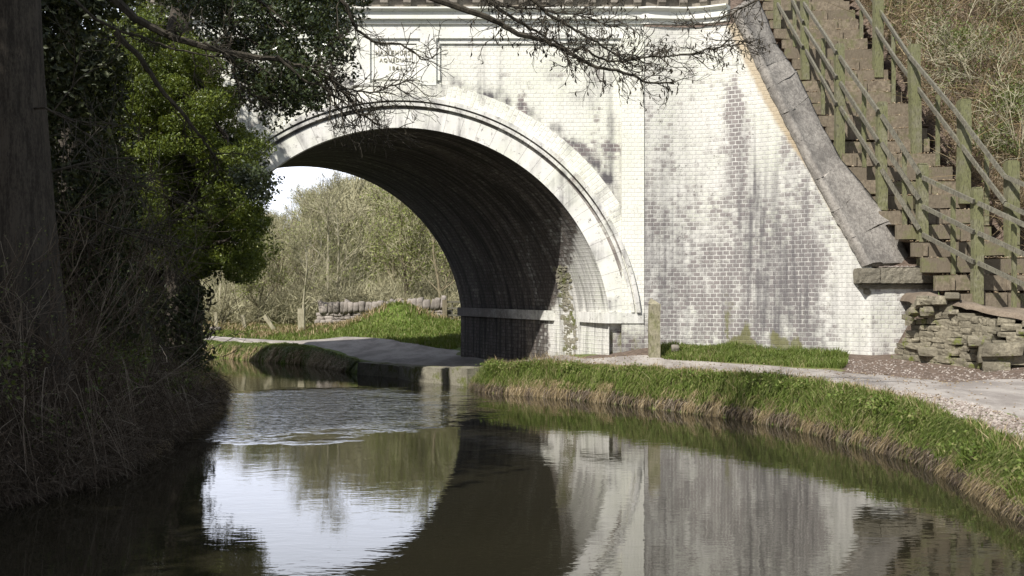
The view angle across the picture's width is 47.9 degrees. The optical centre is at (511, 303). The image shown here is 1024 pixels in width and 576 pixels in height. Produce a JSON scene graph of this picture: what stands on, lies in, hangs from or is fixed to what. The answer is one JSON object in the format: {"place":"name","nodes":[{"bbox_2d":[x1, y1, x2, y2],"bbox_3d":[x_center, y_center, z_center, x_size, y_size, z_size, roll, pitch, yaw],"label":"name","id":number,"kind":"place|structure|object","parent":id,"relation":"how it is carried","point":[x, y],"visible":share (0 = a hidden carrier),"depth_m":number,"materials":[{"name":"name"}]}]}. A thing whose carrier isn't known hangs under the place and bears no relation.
{"place":"outdoors","nodes":[
{"label":"outdoors","id":0,"kind":"place"},
{"bbox_2d":[0,367,251,510],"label":"bank fringe","id":1,"kind":"object","parent":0,"point":[98,454],"visible":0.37,"depth_m":12.64,"materials":[{"name":"brown plant"}]},
{"bbox_2d":[82,7,359,229],"label":"sky","id":2,"kind":"structure","parent":0,"point":[294,174],"materials":[{"name":"white"}]},
{"bbox_2d":[204,340,358,371],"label":"overhanging grass","id":3,"kind":"structure","parent":0,"point":[285,353],"depth_m":39.42,"materials":[{"name":"green plant"}]},
{"bbox_2d":[0,357,1023,575],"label":"water","id":4,"kind":"structure","parent":0,"point":[298,470],"depth_m":11.72,"materials":[{"name":"grey liquid"}]},
{"bbox_2d":[0,328,237,504],"bbox_3d":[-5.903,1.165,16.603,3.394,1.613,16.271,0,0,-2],"label":"bramble thicket","id":5,"kind":"object","parent":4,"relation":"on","point":[85,411],"visible":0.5,"depth_m":13.04,"materials":[{"name":"brown plant"}]},
{"bbox_2d":[0,243,1023,516],"bbox_3d":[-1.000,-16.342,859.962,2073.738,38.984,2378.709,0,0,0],"label":"ground","id":6,"kind":"structure","parent":0,"point":[888,359],"depth_m":21.69,"materials":[{"name":"soil"}]},
{"bbox_2d":[0,194,222,438],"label":"twiggy shrub","id":7,"kind":"object","parent":6,"relation":"on","point":[20,317],"visible":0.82,"depth_m":12.79,"materials":[{"name":"brown plant"}]},
{"bbox_2d":[0,306,236,513],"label":"bramble thicket","id":8,"kind":"object","parent":6,"relation":"on","point":[79,437],"visible":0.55,"depth_m":12.83,"materials":[{"name":"plant"}]},
{"bbox_2d":[41,0,218,373],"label":"dark evergreen","id":9,"kind":"object","parent":6,"relation":"on","point":[60,69],"visible":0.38,"depth_m":15.91,"materials":[{"name":"green plant"}]},
{"bbox_2d":[1,128,260,410],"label":"twiggy shrub","id":10,"kind":"object","parent":6,"relation":"on","point":[102,269],"visible":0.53,"depth_m":14.56,"materials":[{"name":"brown plant"}]},
{"bbox_2d":[55,76,217,378],"bbox_3d":[-6.500,-1.157,16.918,4.052,5.754,3.996,0,0,0],"label":"bush","id":11,"kind":"object","parent":6,"relation":"on","point":[125,225],"visible":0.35,"depth_m":17.95,"materials":[{"name":"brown plant"}]},
{"bbox_2d":[1,142,274,406],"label":"twiggy shrub","id":12,"kind":"object","parent":6,"relation":"on","point":[135,329],"visible":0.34,"depth_m":15.67,"materials":[{"name":"brown plant"}]},
{"bbox_2d":[56,132,235,358],"bbox_3d":[-7.126,-0.740,18.274,5.650,4.798,4.211,0,0,28],"label":"twiggy shrub","id":13,"kind":"object","parent":6,"relation":"on","point":[165,282],"visible":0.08,"depth_m":18.50,"materials":[{"name":"brown plant"}]},
{"bbox_2d":[115,328,191,369],"bbox_3d":[-6.708,0.745,20.768,1.882,1.737,2.223,0,0,-27],"label":"twiggy shrub","id":14,"kind":"object","parent":6,"relation":"on","point":[166,353],"visible":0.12,"depth_m":20.47,"materials":[{"name":"brown plant"}]},
{"bbox_2d":[86,1,284,369],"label":"evergreen tree","id":15,"kind":"object","parent":6,"relation":"on","point":[174,81],"visible":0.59,"depth_m":21.01,"materials":[{"name":"green plant"}]},
{"bbox_2d":[141,389,232,458],"bbox_3d":[-5.554,1.825,19.608,1.296,1.124,9.997,0,0,-9],"label":"bank sedge","id":16,"kind":"object","parent":6,"relation":"on","point":[187,421],"visible":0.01,"depth_m":18.17,"materials":[{"name":"green plant"}]},
{"bbox_2d":[176,355,240,416],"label":"bank point grass","id":17,"kind":"structure","parent":6,"relation":"on","point":[216,370],"depth_m":21.66,"materials":[{"name":"plant"}]},
{"bbox_2d":[214,312,217,326],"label":"fence stake","id":18,"kind":"object","parent":6,"relation":"on","point":[215,315],"visible":0.79,"depth_m":48.95,"materials":[{"name":"brown wood"}]},
{"bbox_2d":[202,240,245,308],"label":"bare tree","id":19,"kind":"object","parent":6,"relation":"on","point":[215,288],"visible":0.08,"depth_m":52.25,"materials":[{"name":"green plant"}]},
{"bbox_2d":[240,315,246,327],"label":"fence stake","id":20,"kind":"object","parent":6,"relation":"on","point":[243,319],"visible":0.82,"depth_m":48.45,"materials":[{"name":"brown wood"}]},
{"bbox_2d":[227,201,299,293],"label":"bare tree","id":21,"kind":"object","parent":6,"relation":"on","point":[269,242],"visible":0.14,"depth_m":58.87,"materials":[{"name":"beige plant"}]},
{"bbox_2d":[229,228,298,321],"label":"bare tree","id":22,"kind":"object","parent":6,"relation":"on","point":[253,285],"visible":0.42,"depth_m":51.07,"materials":[{"name":"beige plant"}]},
{"bbox_2d":[226,217,308,311],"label":"bare tree","id":23,"kind":"object","parent":6,"relation":"on","point":[275,231],"visible":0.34,"depth_m":53.00,"materials":[{"name":"beige plant"}]},
{"bbox_2d":[263,315,275,328],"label":"fence stake","id":24,"kind":"object","parent":6,"relation":"on","point":[268,321],"visible":0.92,"depth_m":47.93,"materials":[{"name":"brown wood"}]},
{"bbox_2d":[168,0,372,203],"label":"holly tree","id":25,"kind":"object","parent":6,"relation":"on","point":[317,24],"visible":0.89,"depth_m":15.65,"materials":[{"name":"green plant"}]},
{"bbox_2d":[261,205,283,236],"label":"bare tree","id":26,"kind":"object","parent":6,"relation":"on","point":[271,213],"visible":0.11,"depth_m":91.98,"materials":[{"name":"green plant"}]},
{"bbox_2d":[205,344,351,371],"bbox_3d":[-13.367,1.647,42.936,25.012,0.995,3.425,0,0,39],"label":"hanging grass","id":27,"kind":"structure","parent":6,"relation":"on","point":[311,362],"depth_m":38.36,"materials":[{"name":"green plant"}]},
{"bbox_2d":[259,200,302,289],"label":"bare tree","id":28,"kind":"object","parent":6,"relation":"on","point":[289,218],"visible":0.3,"depth_m":64.47,"materials":[{"name":"beige plant"}]},
{"bbox_2d":[264,209,297,258],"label":"bare tree","id":29,"kind":"object","parent":6,"relation":"on","point":[279,222],"visible":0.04,"depth_m":92.86,"materials":[{"name":"plant"}]},
{"bbox_2d":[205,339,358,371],"bbox_3d":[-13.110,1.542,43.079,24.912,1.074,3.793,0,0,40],"label":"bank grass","id":30,"kind":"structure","parent":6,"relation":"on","point":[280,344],"depth_m":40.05,"materials":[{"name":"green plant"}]},
{"bbox_2d":[267,207,297,261],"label":"bare tree","id":31,"kind":"object","parent":6,"relation":"on","point":[281,218],"visible":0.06,"depth_m":94.02,"materials":[{"name":"beige plant"}]},
{"bbox_2d":[266,210,300,257],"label":"bare tree","id":32,"kind":"object","parent":6,"relation":"on","point":[283,226],"visible":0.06,"depth_m":84.87,"materials":[{"name":"plant"}]},
{"bbox_2d":[276,191,303,216],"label":"bare tree","id":33,"kind":"object","parent":6,"relation":"on","point":[288,203],"visible":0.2,"depth_m":107.53,"materials":[{"name":"plant"}]},
{"bbox_2d":[281,192,305,232],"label":"bare tree","id":34,"kind":"object","parent":6,"relation":"on","point":[292,208],"visible":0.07,"depth_m":104.35,"materials":[{"name":"grey plant"}]},
{"bbox_2d":[298,309,304,329],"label":"fence stake","id":35,"kind":"object","parent":6,"relation":"on","point":[301,317],"visible":0.9,"depth_m":46.90,"materials":[{"name":"brown wood"}]},
{"bbox_2d":[272,213,342,310],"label":"bare tree","id":36,"kind":"object","parent":6,"relation":"on","point":[308,237],"visible":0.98,"depth_m":49.48,"materials":[{"name":"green plant"}]},
{"bbox_2d":[270,180,354,286],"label":"bare tree","id":37,"kind":"object","parent":6,"relation":"on","point":[316,246],"visible":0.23,"depth_m":64.07,"materials":[{"name":"brown plant"}]},
{"bbox_2d":[292,184,340,230],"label":"bare tree","id":38,"kind":"object","parent":6,"relation":"on","point":[308,199],"visible":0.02,"depth_m":99.49,"materials":[{"name":"plant"}]},
{"bbox_2d":[274,169,367,300],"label":"bare tree","id":39,"kind":"object","parent":6,"relation":"on","point":[331,188],"visible":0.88,"depth_m":52.15,"materials":[{"name":"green plant"}]},
{"bbox_2d":[284,177,359,291],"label":"bare tree","id":40,"kind":"object","parent":6,"relation":"on","point":[304,214],"visible":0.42,"depth_m":61.28,"materials":[{"name":"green plant"}]},
{"bbox_2d":[305,174,348,273],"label":"bare tree","id":41,"kind":"object","parent":6,"relation":"on","point":[329,205],"visible":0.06,"depth_m":72.95,"materials":[{"name":"plant"}]},
{"bbox_2d":[202,173,454,291],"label":"distant wood","id":42,"kind":"object","parent":6,"relation":"on","point":[350,194],"visible":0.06,"depth_m":67.27,"materials":[{"name":"brown plant"}]},
{"bbox_2d":[200,261,460,324],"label":"undergrowth","id":43,"kind":"object","parent":6,"relation":"on","point":[288,302],"visible":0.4,"depth_m":52.30,"materials":[{"name":"beige plant"}]},
{"bbox_2d":[203,300,460,349],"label":"field grass","id":44,"kind":"structure","parent":6,"relation":"on","point":[446,338],"depth_m":43.81,"materials":[{"name":"green plant"}]},
{"bbox_2d":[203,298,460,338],"bbox_3d":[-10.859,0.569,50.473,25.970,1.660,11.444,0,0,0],"label":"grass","id":45,"kind":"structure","parent":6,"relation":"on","point":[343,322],"depth_m":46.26,"materials":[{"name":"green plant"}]},
{"bbox_2d":[295,177,382,300],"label":"bare tree","id":46,"kind":"object","parent":6,"relation":"on","point":[353,217],"visible":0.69,"depth_m":54.23,"materials":[{"name":"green plant"}]},
{"bbox_2d":[314,295,451,324],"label":"drystone wall","id":47,"kind":"structure","parent":6,"relation":"on","point":[332,312],"depth_m":49.55,"materials":[{"name":"stone"}]},
{"bbox_2d":[351,181,416,287],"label":"bare tree","id":48,"kind":"object","parent":6,"relation":"on","point":[373,190],"visible":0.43,"depth_m":62.09,"materials":[{"name":"beige plant"}]},
{"bbox_2d":[0,0,770,436],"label":"alder tree","id":49,"kind":"object","parent":6,"relation":"on","point":[26,192],"visible":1,"depth_m":14.32,"materials":[{"name":"brown plant"}]},
{"bbox_2d":[320,215,452,291],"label":"distant buds","id":50,"kind":"object","parent":6,"relation":"on","point":[365,261],"visible":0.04,"depth_m":64.52,"materials":[{"name":"plant"}]},
{"bbox_2d":[54,0,729,359],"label":"aqueduct","id":51,"kind":"object","parent":6,"relation":"on","point":[515,183],"visible":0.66,"depth_m":26.06,"materials":[{"name":"brick"}]},
{"bbox_2d":[351,188,440,298],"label":"bare tree","id":52,"kind":"object","parent":6,"relation":"on","point":[411,273],"visible":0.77,"depth_m":54.23,"materials":[{"name":"plant"}]},
{"bbox_2d":[380,207,437,273],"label":"bare tree","id":53,"kind":"object","parent":6,"relation":"on","point":[420,233],"visible":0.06,"depth_m":66.26,"materials":[{"name":"brown plant"}]},
{"bbox_2d":[377,199,454,297],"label":"bare tree","id":54,"kind":"object","parent":6,"relation":"on","point":[434,242],"visible":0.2,"depth_m":53.45,"materials":[{"name":"beige plant"}]},
{"bbox_2d":[357,362,480,386],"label":"canal kerb","id":55,"kind":"structure","parent":6,"relation":"on","point":[460,375],"depth_m":29.45,"materials":[{"name":"concrete"}]},
{"bbox_2d":[407,247,454,287],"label":"bare tree","id":56,"kind":"object","parent":6,"relation":"on","point":[439,267],"visible":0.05,"depth_m":57.14,"materials":[{"name":"beige plant"}]},
{"bbox_2d":[442,300,459,318],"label":"field gate","id":57,"kind":"structure","parent":6,"relation":"on","point":[444,307],"depth_m":48.53,"materials":[{"name":"brown wood"}]},
{"bbox_2d":[204,336,1023,418],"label":"towpath","id":58,"kind":"structure","parent":6,"relation":"on","point":[993,397],"depth_m":23.58,"materials":[{"name":"grey concrete"}]},
{"bbox_2d":[648,298,660,357],"bbox_3d":[3.086,0.581,25.005,0.256,1.422,0.221,0,0,0],"label":"marker post","id":59,"kind":"object","parent":6,"relation":"on","point":[654,307],"visible":0.9,"depth_m":24.91,"materials":[{"name":"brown wood"}]},
{"bbox_2d":[671,344,678,352],"bbox_3d":[3.571,0.994,25.199,0.176,0.217,0.199,0,0,0],"label":"stone","id":60,"kind":"object","parent":6,"relation":"on","point":[674,347],"visible":0.76,"depth_m":25.12,"materials":[{"name":"beige stone"}]},
{"bbox_2d":[468,357,1023,516],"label":"bank grass","id":61,"kind":"structure","parent":6,"relation":"on","point":[922,405],"depth_m":17.97,"materials":[{"name":"green plant"}]},
{"bbox_2d":[468,376,1023,529],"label":"hanging dry grass","id":62,"kind":"structure","parent":6,"relation":"on","point":[688,406],"depth_m":18.39,"materials":[{"name":"green plant"}]},
{"bbox_2d":[474,356,1023,483],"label":"bank weeds","id":63,"kind":"object","parent":6,"relation":"on","point":[969,449],"visible":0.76,"depth_m":18.28,"materials":[{"name":"green plant"}]},
{"bbox_2d":[481,354,1022,421],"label":"path litter","id":64,"kind":"object","parent":6,"relation":"on","point":[827,378],"visible":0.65,"depth_m":20.05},
{"bbox_2d":[644,0,939,354],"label":"wing wall","id":65,"kind":"structure","parent":6,"relation":"on","point":[764,221],"depth_m":25.34,"materials":[{"name":"brick"}]},
{"bbox_2d":[879,266,919,267],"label":"ledge litter","id":66,"kind":"object","parent":65,"relation":"on","point":[899,266],"visible":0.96,"depth_m":23.58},
{"bbox_2d":[582,362,1022,421],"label":"gravel edge","id":67,"kind":"object","parent":6,"relation":"on","point":[934,396],"visible":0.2,"depth_m":15.50,"materials":[{"name":"grey gravel"}]},
{"bbox_2d":[828,380,1023,441],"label":"gravel edge","id":68,"kind":"object","parent":6,"relation":"on","point":[969,410],"visible":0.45,"depth_m":14.62,"materials":[{"name":"grey gravel"}]},
{"bbox_2d":[846,359,1023,380],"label":"litter stones","id":69,"kind":"object","parent":6,"relation":"on","point":[936,378],"visible":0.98,"depth_m":20.97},
{"bbox_2d":[891,292,1023,371],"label":"drystone wall","id":70,"kind":"structure","parent":6,"relation":"on","point":[946,329],"depth_m":21.39,"materials":[{"name":"stone"}]},
{"bbox_2d":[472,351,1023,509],"bbox_3d":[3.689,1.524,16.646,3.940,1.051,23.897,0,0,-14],"label":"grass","id":71,"kind":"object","parent":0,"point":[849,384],"visible":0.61,"depth_m":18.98,"materials":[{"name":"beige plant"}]},
{"bbox_2d":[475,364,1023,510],"bbox_3d":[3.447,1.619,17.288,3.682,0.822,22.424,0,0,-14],"label":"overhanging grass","id":72,"kind":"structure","parent":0,"point":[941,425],"depth_m":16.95,"materials":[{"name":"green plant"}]},
{"bbox_2d":[660,338,850,368],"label":"verge grass","id":73,"kind":"structure","parent":0,"point":[737,352],"depth_m":23.94,"materials":[{"name":"green plant"}]},
{"bbox_2d":[644,0,1023,320],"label":"embankment","id":74,"kind":"structure","parent":0,"point":[907,261],"depth_m":28.41,"materials":[{"name":"soil"}]},
{"bbox_2d":[759,0,1023,307],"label":"embankment steps","id":75,"kind":"structure","parent":74,"relation":"on","point":[852,154],"depth_m":26.59,"materials":[{"name":"stone"}]},
{"bbox_2d":[766,9,1023,292],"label":"leaf litter","id":76,"kind":"object","parent":75,"relation":"on","point":[1021,257],"visible":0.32,"depth_m":25.40,"materials":[{"name":"brown plant"}]},
{"bbox_2d":[773,0,1023,307],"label":"stair handrail","id":77,"kind":"object","parent":75,"relation":"on","point":[920,193],"visible":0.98,"depth_m":24.34,"materials":[{"name":"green wood"}]},
{"bbox_2d":[855,0,1023,258],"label":"stair handrail","id":78,"kind":"object","parent":75,"relation":"on","point":[1009,173],"visible":0.92,"depth_m":25.29,"materials":[{"name":"green wood"}]},
{"bbox_2d":[823,0,1023,258],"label":"bramble canes","id":79,"kind":"object","parent":74,"relation":"on","point":[992,59],"visible":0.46,"depth_m":28.78,"materials":[{"name":"brown plant"}]},
{"bbox_2d":[849,0,1023,249],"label":"dead bracken","id":80,"kind":"object","parent":74,"relation":"on","point":[997,183],"visible":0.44,"depth_m":28.88,"materials":[{"name":"brown plant"}]},
{"bbox_2d":[868,0,1013,38],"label":"bare bush","id":81,"kind":"object","parent":74,"relation":"on","point":[935,12],"visible":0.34,"depth_m":30.96,"materials":[{"name":"brown plant"}]},
{"bbox_2d":[868,0,1023,149],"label":"bush","id":82,"kind":"object","parent":74,"relation":"on","point":[935,53],"visible":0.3,"depth_m":30.26,"materials":[{"name":"green plant"}]},
{"bbox_2d":[932,26,971,54],"bbox_3d":[11.386,-6.643,30.058,1.244,1.272,1.157,0,0,0],"label":"green bush","id":83,"kind":"object","parent":74,"relation":"on","point":[963,39],"visible":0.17,"depth_m":29.84,"materials":[{"name":"green plant"}]},
{"bbox_2d":[887,0,1023,79],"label":"bare bush","id":84,"kind":"object","parent":74,"relation":"on","point":[969,34],"visible":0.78,"depth_m":28.32,"materials":[{"name":"brown plant"}]},
{"bbox_2d":[893,5,1023,118],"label":"bare bush","id":85,"kind":"object","parent":74,"relation":"on","point":[965,67],"visible":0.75,"depth_m":27.44,"materials":[{"name":"brown plant"}]},
{"bbox_2d":[926,55,1023,181],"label":"bare bush","id":86,"kind":"object","parent":74,"relation":"on","point":[1002,118],"visible":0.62,"depth_m":25.33,"materials":[{"name":"brown plant"}]},
{"bbox_2d":[957,0,1023,54],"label":"bare bush","id":87,"kind":"object","parent":74,"relation":"on","point":[996,1],"visible":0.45,"depth_m":30.26,"materials":[{"name":"brown plant"}]},
{"bbox_2d":[972,73,1023,126],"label":"green bush","id":88,"kind":"object","parent":74,"relation":"on","point":[1012,99],"visible":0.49,"depth_m":27.05,"materials":[{"name":"green plant"}]},
{"bbox_2d":[973,119,1023,176],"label":"green bush","id":89,"kind":"object","parent":74,"relation":"on","point":[1004,145],"visible":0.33,"depth_m":25.93,"materials":[{"name":"green plant"}]}
]}

